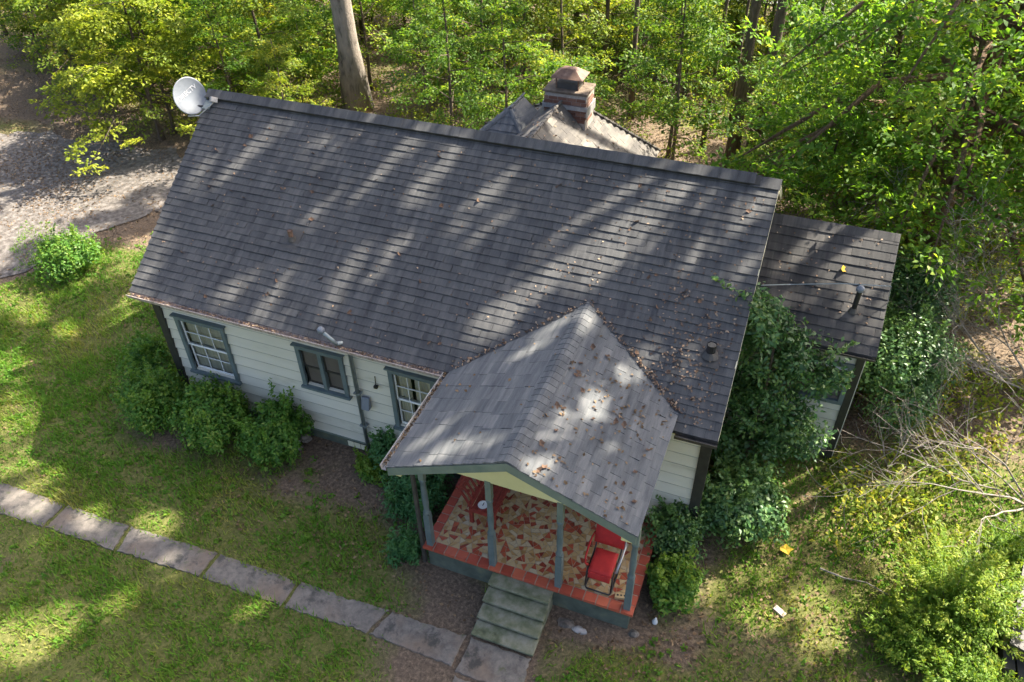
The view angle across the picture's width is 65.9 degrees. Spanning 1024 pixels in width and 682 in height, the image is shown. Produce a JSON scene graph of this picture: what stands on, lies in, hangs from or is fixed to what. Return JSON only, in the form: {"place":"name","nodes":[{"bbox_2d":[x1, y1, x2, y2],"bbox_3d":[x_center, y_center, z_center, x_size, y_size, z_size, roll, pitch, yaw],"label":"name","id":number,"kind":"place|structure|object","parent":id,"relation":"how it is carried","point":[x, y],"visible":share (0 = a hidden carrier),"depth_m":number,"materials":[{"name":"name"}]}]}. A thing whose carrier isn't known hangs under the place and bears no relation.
{"place":"outdoors","nodes":[
{"label":"outdoors","id":0,"kind":"place"},
{"bbox_2d":[0,130,181,277],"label":"driveway","id":1,"kind":"structure","parent":0,"point":[115,208],"depth_m":24.00,"materials":[{"name":"grey gravel"}]},
{"bbox_2d":[0,482,530,681],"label":"path","id":2,"kind":"structure","parent":0,"point":[483,662],"depth_m":13.46,"materials":[{"name":"concrete"}]},
{"bbox_2d":[0,0,1023,681],"bbox_3d":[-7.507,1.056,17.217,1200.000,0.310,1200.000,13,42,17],"label":"ground","id":3,"kind":"structure","parent":0,"point":[442,584],"depth_m":14.20,"materials":[{"name":"soil"}]},
{"bbox_2d":[1,0,55,51],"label":"sapling","id":4,"kind":"object","parent":3,"relation":"on","point":[19,36],"visible":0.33,"depth_m":32.31,"materials":[{"name":"green plant"}]},
{"bbox_2d":[0,0,69,29],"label":"sapling","id":5,"kind":"object","parent":3,"relation":"on","point":[21,18],"visible":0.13,"depth_m":29.40,"materials":[{"name":"green plant"}]},
{"bbox_2d":[0,0,70,59],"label":"sapling","id":6,"kind":"object","parent":3,"relation":"on","point":[10,14],"visible":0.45,"depth_m":30.82,"materials":[{"name":"green plant"}]},
{"bbox_2d":[26,221,108,285],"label":"driveway shrub","id":7,"kind":"object","parent":3,"relation":"on","point":[67,253],"visible":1,"depth_m":20.13,"materials":[{"name":"green plant"}]},
{"bbox_2d":[13,0,121,72],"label":"sapling","id":8,"kind":"object","parent":3,"relation":"on","point":[43,39],"visible":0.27,"depth_m":28.81,"materials":[{"name":"green plant"}]},
{"bbox_2d":[12,0,156,97],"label":"yellowing tree","id":9,"kind":"object","parent":3,"relation":"on","point":[49,10],"visible":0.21,"depth_m":26.87,"materials":[{"name":"green plant"}]},
{"bbox_2d":[113,323,177,378],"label":"clipped shrub","id":10,"kind":"object","parent":3,"relation":"on","point":[141,346],"visible":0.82,"depth_m":17.20,"materials":[{"name":"green plant"}]},
{"bbox_2d":[108,356,188,436],"bbox_3d":[-7.406,1.125,16.221,1.531,1.648,1.612,-32,49,-32],"label":"clipped shrub","id":11,"kind":"object","parent":3,"relation":"on","point":[149,393],"visible":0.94,"depth_m":15.91,"materials":[{"name":"green plant"}]},
{"bbox_2d":[90,0,207,133],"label":"sapling","id":12,"kind":"object","parent":3,"relation":"on","point":[120,39],"visible":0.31,"depth_m":24.92,"materials":[{"name":"green plant"}]},
{"bbox_2d":[104,0,193,112],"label":"sapling","id":13,"kind":"object","parent":3,"relation":"on","point":[153,87],"visible":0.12,"depth_m":26.92,"materials":[{"name":"green plant"}]},
{"bbox_2d":[27,0,285,176],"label":"yellowing tree","id":14,"kind":"object","parent":3,"relation":"on","point":[102,16],"visible":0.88,"depth_m":23.84,"materials":[{"name":"yellow plant"}]},
{"bbox_2d":[124,0,242,74],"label":"sapling","id":15,"kind":"object","parent":3,"relation":"on","point":[173,2],"visible":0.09,"depth_m":28.27,"materials":[{"name":"green plant"}]},
{"bbox_2d":[163,370,250,455],"bbox_3d":[-6.011,1.510,15.700,1.816,1.676,1.737,13,42,17],"label":"clipped shrub","id":16,"kind":"object","parent":3,"relation":"on","point":[207,412],"visible":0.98,"depth_m":15.40,"materials":[{"name":"green plant"}]},
{"bbox_2d":[193,2,253,82],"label":"sapling","id":17,"kind":"object","parent":3,"relation":"on","point":[226,34],"visible":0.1,"depth_m":28.64,"materials":[{"name":"green plant"}]},
{"bbox_2d":[176,0,282,91],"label":"sapling","id":18,"kind":"object","parent":3,"relation":"on","point":[242,28],"visible":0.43,"depth_m":26.26,"materials":[{"name":"green plant"}]},
{"bbox_2d":[170,0,294,100],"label":"sapling","id":19,"kind":"object","parent":3,"relation":"on","point":[223,45],"visible":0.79,"depth_m":24.33,"materials":[{"name":"green plant"}]},
{"bbox_2d":[186,0,324,97],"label":"sapling","id":20,"kind":"object","parent":3,"relation":"on","point":[272,21],"visible":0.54,"depth_m":26.14,"materials":[{"name":"green plant"}]},
{"bbox_2d":[227,23,296,90],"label":"sapling","id":21,"kind":"object","parent":3,"relation":"on","point":[236,81],"visible":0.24,"depth_m":28.36,"materials":[{"name":"green plant"}]},
{"bbox_2d":[231,377,314,471],"bbox_3d":[-4.696,1.747,15.424,1.587,1.621,1.554,1,40,3],"label":"clipped shrub","id":22,"kind":"object","parent":3,"relation":"on","point":[274,430],"visible":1,"depth_m":15.10,"materials":[{"name":"green plant"}]},
{"bbox_2d":[242,0,313,57],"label":"sapling","id":23,"kind":"object","parent":3,"relation":"on","point":[257,13],"visible":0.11,"depth_m":30.26,"materials":[{"name":"green plant"}]},
{"bbox_2d":[242,0,335,97],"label":"sapling","id":24,"kind":"object","parent":3,"relation":"on","point":[281,25],"visible":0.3,"depth_m":28.28,"materials":[{"name":"green plant"}]},
{"bbox_2d":[240,37,340,108],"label":"sapling","id":25,"kind":"object","parent":3,"relation":"on","point":[277,49],"visible":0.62,"depth_m":24.02,"materials":[{"name":"green plant"}]},
{"bbox_2d":[253,3,340,106],"bbox_3d":[-7.490,-9.693,27.469,3.354,3.514,3.610,-28,47,-28],"label":"sapling","id":26,"kind":"object","parent":3,"relation":"on","point":[297,19],"visible":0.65,"depth_m":27.20,"materials":[{"name":"green plant"}]},
{"bbox_2d":[263,0,335,64],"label":"sapling","id":27,"kind":"object","parent":3,"relation":"on","point":[317,22],"visible":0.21,"depth_m":29.05,"materials":[{"name":"green plant"}]},
{"bbox_2d":[270,0,387,25],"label":"sapling","id":28,"kind":"object","parent":3,"relation":"on","point":[384,10],"visible":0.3,"depth_m":31.09,"materials":[{"name":"green plant"}]},
{"bbox_2d":[330,0,374,112],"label":"tall tree","id":29,"kind":"object","parent":3,"relation":"on","point":[353,77],"visible":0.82,"depth_m":26.69,"materials":[{"name":"grey plant"}]},
{"bbox_2d":[299,0,417,89],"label":"sapling","id":30,"kind":"object","parent":3,"relation":"on","point":[361,7],"visible":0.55,"depth_m":27.99,"materials":[{"name":"green plant"}]},
{"bbox_2d":[320,0,399,36],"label":"sapling","id":31,"kind":"object","parent":3,"relation":"on","point":[373,12],"visible":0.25,"depth_m":32.28,"materials":[{"name":"green plant"}]},
{"bbox_2d":[352,443,392,487],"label":"leafy plant","id":32,"kind":"object","parent":3,"relation":"on","point":[365,470],"visible":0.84,"depth_m":15.13,"materials":[{"name":"green plant"}]},
{"bbox_2d":[367,425,397,470],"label":"leafy plant","id":33,"kind":"object","parent":3,"relation":"on","point":[381,445],"visible":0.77,"depth_m":14.95,"materials":[{"name":"green plant"}]},
{"bbox_2d":[378,519,429,570],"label":"leafy plant","id":34,"kind":"object","parent":3,"relation":"on","point":[402,546],"visible":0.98,"depth_m":13.61,"materials":[{"name":"green plant"}]},
{"bbox_2d":[377,472,453,538],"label":"leafy plant","id":35,"kind":"object","parent":3,"relation":"on","point":[403,497],"visible":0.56,"depth_m":14.27,"materials":[{"name":"green plant"}]},
{"bbox_2d":[377,0,472,121],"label":"sapling","id":36,"kind":"object","parent":3,"relation":"on","point":[405,33],"visible":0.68,"depth_m":24.84,"materials":[{"name":"green plant"}]},
{"bbox_2d":[385,0,471,74],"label":"sapling","id":37,"kind":"object","parent":3,"relation":"on","point":[410,46],"visible":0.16,"depth_m":28.62,"materials":[{"name":"green plant"}]},
{"bbox_2d":[383,0,511,129],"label":"sapling","id":38,"kind":"object","parent":3,"relation":"on","point":[418,22],"visible":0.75,"depth_m":21.52,"materials":[{"name":"green plant"}]},
{"bbox_2d":[414,0,507,94],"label":"sapling","id":39,"kind":"object","parent":3,"relation":"on","point":[456,30],"visible":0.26,"depth_m":27.56,"materials":[{"name":"green plant"}]},
{"bbox_2d":[422,0,545,106],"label":"sapling","id":40,"kind":"object","parent":3,"relation":"on","point":[504,22],"visible":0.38,"depth_m":25.76,"materials":[{"name":"green plant"}]},
{"bbox_2d":[463,72,521,129],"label":"sapling","id":41,"kind":"object","parent":3,"relation":"on","point":[509,98],"visible":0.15,"depth_m":24.13,"materials":[{"name":"green plant"}]},
{"bbox_2d":[449,0,553,122],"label":"sapling","id":42,"kind":"object","parent":3,"relation":"on","point":[493,34],"visible":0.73,"depth_m":20.61,"materials":[{"name":"green plant"}]},
{"bbox_2d":[0,207,1023,681],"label":"lawn grass","id":43,"kind":"structure","parent":3,"relation":"on","point":[102,481],"depth_m":14.19,"materials":[{"name":"green plant"}]},
{"bbox_2d":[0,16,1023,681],"bbox_3d":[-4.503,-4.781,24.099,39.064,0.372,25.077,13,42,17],"label":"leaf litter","id":44,"kind":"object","parent":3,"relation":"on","point":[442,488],"visible":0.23,"depth_m":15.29,"materials":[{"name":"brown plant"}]},
{"bbox_2d":[471,572,552,656],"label":"concrete steps","id":45,"kind":"structure","parent":3,"relation":"on","point":[513,614],"depth_m":12.73,"materials":[{"name":"grey concrete"}]},
{"bbox_2d":[0,0,1023,588],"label":"undergrowth","id":46,"kind":"object","parent":3,"relation":"on","point":[986,402],"visible":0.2,"depth_m":15.80,"materials":[{"name":"green plant"}]},
{"bbox_2d":[126,65,900,628],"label":"house","id":47,"kind":"structure","parent":3,"relation":"on","point":[542,533],"depth_m":13.66,"materials":[{"name":"paint"}]},
{"bbox_2d":[173,77,217,116],"bbox_3d":[-6.482,-5.014,16.165,0.836,0.738,0.432,-14,41,-15],"label":"satellite dish","id":48,"kind":"object","parent":47,"relation":"attached to","point":[189,98],"visible":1,"depth_m":16.17,"materials":[{"name":"white metal"}]},
{"bbox_2d":[169,312,242,385],"bbox_3d":[-6.031,0.146,15.689,1.250,1.480,0.195,13,42,17],"label":"window","id":49,"kind":"structure","parent":47,"relation":"in","point":[209,339],"depth_m":15.73,"materials":[{"name":"grey wood"}]},
{"bbox_2d":[128,292,445,374],"bbox_3d":[-4.147,-0.172,13.951,6.692,0.060,0.158,13,42,17],"label":"gutter debris","id":50,"kind":"object","parent":47,"relation":"on","point":[350,350],"visible":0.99,"depth_m":13.83,"materials":[{"name":"beige plant"}]},
{"bbox_2d":[290,342,352,400],"bbox_3d":[-3.528,0.548,14.724,1.090,1.080,0.165,13,42,17],"label":"window","id":51,"kind":"structure","parent":47,"relation":"in","point":[325,368],"depth_m":14.74,"materials":[{"name":"grey wood"}]},
{"bbox_2d":[383,366,437,430],"bbox_3d":[-1.327,1.149,14.281,1.830,1.520,0.420,13,42,17],"label":"window","id":52,"kind":"structure","parent":47,"relation":"in","point":[413,388],"depth_m":14.30,"materials":[{"name":"white wood"}]},
{"bbox_2d":[383,371,447,464],"bbox_3d":[-1.466,1.155,12.264,0.150,0.057,2.175,13,42,16],"label":"gutter debris","id":53,"kind":"object","parent":47,"relation":"on","point":[415,419],"visible":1,"depth_m":12.20,"materials":[{"name":"brown plant"}]},
{"bbox_2d":[159,114,764,430],"bbox_3d":[-1.514,-1.737,13.991,11.032,2.119,3.679,13,42,17],"label":"roof debris","id":54,"kind":"object","parent":47,"relation":"on","point":[681,353],"visible":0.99,"depth_m":12.64,"materials":[{"name":"beige plant"}]},
{"bbox_2d":[456,475,508,529],"bbox_3d":[-0.420,2.531,13.885,0.704,0.875,1.100,13,42,17],"label":"bench","id":55,"kind":"object","parent":47,"relation":"on","point":[499,493],"visible":0.38,"depth_m":13.63,"materials":[{"name":"red paint"}]},
{"bbox_2d":[419,317,671,524],"bbox_3d":[0.539,0.875,11.769,3.547,0.816,3.329,13,42,17],"label":"porch roof debris","id":56,"kind":"object","parent":47,"relation":"on","point":[592,438],"visible":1,"depth_m":11.42,"materials":[{"name":"brown plant"}]},
{"bbox_2d":[451,300,677,410],"bbox_3d":[0.984,0.071,12.708,3.723,0.867,1.488,13,42,17],"label":"valley debris","id":57,"kind":"object","parent":47,"relation":"on","point":[633,355],"visible":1,"depth_m":12.61,"materials":[{"name":"beige plant"}]},
{"bbox_2d":[584,523,626,595],"bbox_3d":[1.495,3.440,12.636,0.587,0.997,0.738,13,42,17],"label":"porch chair","id":58,"kind":"object","parent":47,"relation":"on","point":[601,564],"visible":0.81,"depth_m":12.63,"materials":[{"name":"red fabric"}]},
{"bbox_2d":[785,357,854,405],"bbox_3d":[5.517,0.662,14.189,1.000,0.960,0.110,13,42,17],"label":"window","id":59,"kind":"structure","parent":47,"relation":"in","point":[833,399],"depth_m":14.25,"materials":[{"name":"green wood"}]},
{"bbox_2d":[473,0,583,81],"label":"sapling","id":60,"kind":"object","parent":3,"relation":"on","point":[554,30],"visible":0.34,"depth_m":27.64,"materials":[{"name":"green plant"}]},
{"bbox_2d":[506,1,564,59],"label":"sapling","id":61,"kind":"object","parent":3,"relation":"on","point":[544,42],"visible":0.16,"depth_m":30.23,"materials":[{"name":"green plant"}]},
{"bbox_2d":[495,0,617,92],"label":"sapling","id":62,"kind":"object","parent":3,"relation":"on","point":[560,17],"visible":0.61,"depth_m":25.48,"materials":[{"name":"green plant"}]},
{"bbox_2d":[511,46,602,108],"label":"sapling","id":63,"kind":"object","parent":3,"relation":"on","point":[548,51],"visible":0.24,"depth_m":21.97,"materials":[{"name":"green plant"}]},
{"bbox_2d":[509,0,617,62],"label":"sapling","id":64,"kind":"object","parent":3,"relation":"on","point":[582,8],"visible":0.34,"depth_m":28.82,"materials":[{"name":"green plant"}]},
{"bbox_2d":[532,54,617,115],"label":"sapling","id":65,"kind":"object","parent":3,"relation":"on","point":[553,67],"visible":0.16,"depth_m":20.89,"materials":[{"name":"green plant"}]},
{"bbox_2d":[550,0,630,70],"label":"sapling","id":66,"kind":"object","parent":3,"relation":"on","point":[579,19],"visible":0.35,"depth_m":29.15,"materials":[{"name":"green plant"}]},
{"bbox_2d":[534,0,666,84],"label":"sapling","id":67,"kind":"object","parent":3,"relation":"on","point":[627,2],"visible":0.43,"depth_m":28.00,"materials":[{"name":"green plant"}]},
{"bbox_2d":[589,0,659,70],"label":"sapling","id":68,"kind":"object","parent":3,"relation":"on","point":[618,19],"visible":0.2,"depth_m":29.42,"materials":[{"name":"green plant"}]},
{"bbox_2d":[627,0,639,119],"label":"tall tree","id":69,"kind":"object","parent":3,"relation":"on","point":[631,96],"visible":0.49,"depth_m":25.70,"materials":[{"name":"brown plant"}]},
{"bbox_2d":[593,0,729,84],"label":"sapling","id":70,"kind":"object","parent":3,"relation":"on","point":[630,38],"visible":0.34,"depth_m":27.69,"materials":[{"name":"green plant"}]},
{"bbox_2d":[605,0,734,160],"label":"sapling","id":71,"kind":"object","parent":3,"relation":"on","point":[706,83],"visible":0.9,"depth_m":21.80,"materials":[{"name":"green plant"}]},
{"bbox_2d":[642,492,710,564],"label":"side shrub","id":72,"kind":"object","parent":3,"relation":"on","point":[679,529],"visible":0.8,"depth_m":13.20,"materials":[{"name":"green plant"}]},
{"bbox_2d":[645,544,708,621],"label":"side shrub","id":73,"kind":"object","parent":3,"relation":"on","point":[676,580],"visible":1,"depth_m":12.69,"materials":[{"name":"green plant"}]},
{"bbox_2d":[614,0,749,157],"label":"sapling","id":74,"kind":"object","parent":3,"relation":"on","point":[689,26],"visible":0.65,"depth_m":22.52,"materials":[{"name":"green plant"}]},
{"bbox_2d":[649,1,730,97],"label":"sapling","id":75,"kind":"object","parent":3,"relation":"on","point":[678,16],"visible":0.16,"depth_m":26.78,"materials":[{"name":"green plant"}]},
{"bbox_2d":[672,6,741,89],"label":"sapling","id":76,"kind":"object","parent":3,"relation":"on","point":[730,16],"visible":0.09,"depth_m":28.12,"materials":[{"name":"green plant"}]},
{"bbox_2d":[699,0,728,150],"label":"tall tree","id":77,"kind":"object","parent":3,"relation":"on","point":[714,70],"visible":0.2,"depth_m":23.95,"materials":[{"name":"brown plant"}]},
{"bbox_2d":[729,0,750,120],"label":"slim tree","id":78,"kind":"object","parent":3,"relation":"on","point":[739,57],"visible":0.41,"depth_m":25.28,"materials":[{"name":"brown plant"}]},
{"bbox_2d":[713,0,768,61],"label":"sapling","id":79,"kind":"object","parent":3,"relation":"on","point":[740,13],"visible":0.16,"depth_m":29.87,"materials":[{"name":"green plant"}]},
{"bbox_2d":[723,0,761,168],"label":"tall tree","id":80,"kind":"object","parent":3,"relation":"on","point":[749,44],"visible":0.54,"depth_m":22.57,"materials":[{"name":"brown plant"}]},
{"bbox_2d":[700,450,791,548],"bbox_3d":[4.001,2.793,13.780,1.967,1.747,1.766,13,42,17],"label":"side shrub","id":81,"kind":"object","parent":3,"relation":"on","point":[744,500],"visible":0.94,"depth_m":13.38,"materials":[{"name":"green plant"}]},
{"bbox_2d":[708,0,813,82],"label":"sapling","id":82,"kind":"object","parent":3,"relation":"on","point":[762,19],"visible":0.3,"depth_m":27.73,"materials":[{"name":"green plant"}]},
{"bbox_2d":[742,0,788,165],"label":"tall tree","id":83,"kind":"object","parent":3,"relation":"on","point":[779,19],"visible":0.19,"depth_m":21.74,"materials":[{"name":"brown plant"}]},
{"bbox_2d":[709,49,825,198],"bbox_3d":[7.048,-5.851,21.758,3.255,4.286,3.379,-13,41,-14],"label":"sapling","id":84,"kind":"object","parent":3,"relation":"on","point":[760,94],"visible":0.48,"depth_m":21.09,"materials":[{"name":"green plant"}]},
{"bbox_2d":[719,0,827,55],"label":"sapling","id":85,"kind":"object","parent":3,"relation":"on","point":[771,15],"visible":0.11,"depth_m":30.05,"materials":[{"name":"green plant"}]},
{"bbox_2d":[738,97,829,184],"bbox_3d":[7.971,-5.646,22.705,2.765,2.692,2.569,20,44,24],"label":"sapling","id":86,"kind":"object","parent":3,"relation":"on","point":[753,142],"visible":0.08,"depth_m":22.70,"materials":[{"name":"green plant"}]},
{"bbox_2d":[711,275,859,476],"bbox_3d":[4.378,0.752,13.690,2.788,4.884,2.104,13,42,17],"label":"holly tree","id":87,"kind":"object","parent":3,"relation":"on","point":[793,361],"visible":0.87,"depth_m":13.49,"materials":[{"name":"green plant"}]},
{"bbox_2d":[752,0,842,80],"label":"sapling","id":88,"kind":"object","parent":3,"relation":"on","point":[787,23],"visible":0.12,"depth_m":28.01,"materials":[{"name":"green plant"}]},
{"bbox_2d":[772,2,858,134],"bbox_3d":[9.297,-8.248,24.485,3.350,4.412,3.477,26,47,29],"label":"sapling","id":89,"kind":"object","parent":3,"relation":"on","point":[813,21],"visible":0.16,"depth_m":23.66,"materials":[{"name":"green plant"}]},
{"bbox_2d":[775,68,887,228],"bbox_3d":[7.681,-3.945,18.858,2.899,5.001,2.710,13,42,16],"label":"sapling","id":90,"kind":"object","parent":3,"relation":"on","point":[820,178],"visible":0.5,"depth_m":18.52,"materials":[{"name":"green plant"}]},
{"bbox_2d":[696,0,1023,354],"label":"leafy tree","id":91,"kind":"object","parent":3,"relation":"on","point":[989,38],"visible":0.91,"depth_m":16.09,"materials":[{"name":"green plant"}]},
{"bbox_2d":[805,0,931,147],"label":"sapling","id":92,"kind":"object","parent":3,"relation":"on","point":[849,3],"visible":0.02,"depth_m":23.32,"materials":[{"name":"green plant"}]},
{"bbox_2d":[843,12,907,205],"bbox_3d":[8.322,-14.080,14.352,7.266,26.417,7.646,13,42,17],"label":"tall tree","id":93,"kind":"object","parent":3,"relation":"on","point":[899,37],"visible":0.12,"depth_m":19.78,"materials":[{"name":"brown plant"}]},
{"bbox_2d":[812,84,954,256],"bbox_3d":[8.766,-3.581,18.470,2.924,4.837,2.981,-17,42,-18],"label":"sapling","id":94,"kind":"object","parent":3,"relation":"on","point":[899,118],"visible":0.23,"depth_m":18.21,"materials":[{"name":"green plant"}]},
{"bbox_2d":[850,390,929,465],"bbox_3d":[7.208,1.610,15.004,1.182,1.294,0.816,30,49,32],"label":"bare shrub","id":95,"kind":"object","parent":3,"relation":"on","point":[892,431],"visible":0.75,"depth_m":14.92,"materials":[{"name":"brown plant"}]},
{"bbox_2d":[855,298,970,443],"bbox_3d":[7.578,0.452,15.464,2.524,2.604,2.396,-27,46,-28],"label":"annex shrub","id":96,"kind":"object","parent":3,"relation":"on","point":[905,348],"visible":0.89,"depth_m":14.91,"materials":[{"name":"green plant"}]},
{"bbox_2d":[803,339,1023,612],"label":"bare shrub","id":97,"kind":"object","parent":3,"relation":"on","point":[975,483],"visible":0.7,"depth_m":14.10,"materials":[{"name":"grey plant"}]},
{"bbox_2d":[862,587,966,674],"bbox_3d":[6.264,4.457,12.309,1.542,0.996,1.439,-3,40,-1],"label":"feathery shrub","id":98,"kind":"object","parent":3,"relation":"on","point":[908,621],"visible":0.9,"depth_m":12.13,"materials":[{"name":"green plant"}]},
{"bbox_2d":[885,246,968,335],"bbox_3d":[8.557,-0.826,16.882,2.153,2.695,2.452,13,42,17],"label":"annex shrub","id":99,"kind":"object","parent":3,"relation":"on","point":[904,279],"visible":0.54,"depth_m":16.32,"materials":[{"name":"green plant"}]},
{"bbox_2d":[842,143,1023,412],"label":"bare shrub","id":100,"kind":"object","parent":3,"relation":"on","point":[963,324],"visible":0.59,"depth_m":15.90,"materials":[{"name":"brown wood"}]},
{"bbox_2d":[887,522,1023,669],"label":"feathery shrub","id":101,"kind":"object","parent":3,"relation":"on","point":[939,580],"visible":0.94,"depth_m":12.15,"materials":[{"name":"green plant"}]},
{"bbox_2d":[912,639,1023,681],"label":"feathery shrub","id":102,"kind":"object","parent":3,"relation":"on","point":[959,671],"visible":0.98,"depth_m":11.53,"materials":[{"name":"green plant"}]},
{"bbox_2d":[928,16,1023,215],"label":"sapling","id":103,"kind":"object","parent":3,"relation":"on","point":[1016,190],"visible":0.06,"depth_m":20.18,"materials":[{"name":"green plant"}]},
{"bbox_2d":[965,514,1023,593],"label":"feathery shrub","id":104,"kind":"object","parent":3,"relation":"on","point":[1001,538],"visible":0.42,"depth_m":12.84,"materials":[{"name":"green plant"}]},
{"bbox_2d":[996,562,1023,681],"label":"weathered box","id":105,"kind":"object","parent":3,"relation":"on","point":[1015,665],"visible":0.49,"depth_m":11.87,"materials":[{"name":"grey wood"}]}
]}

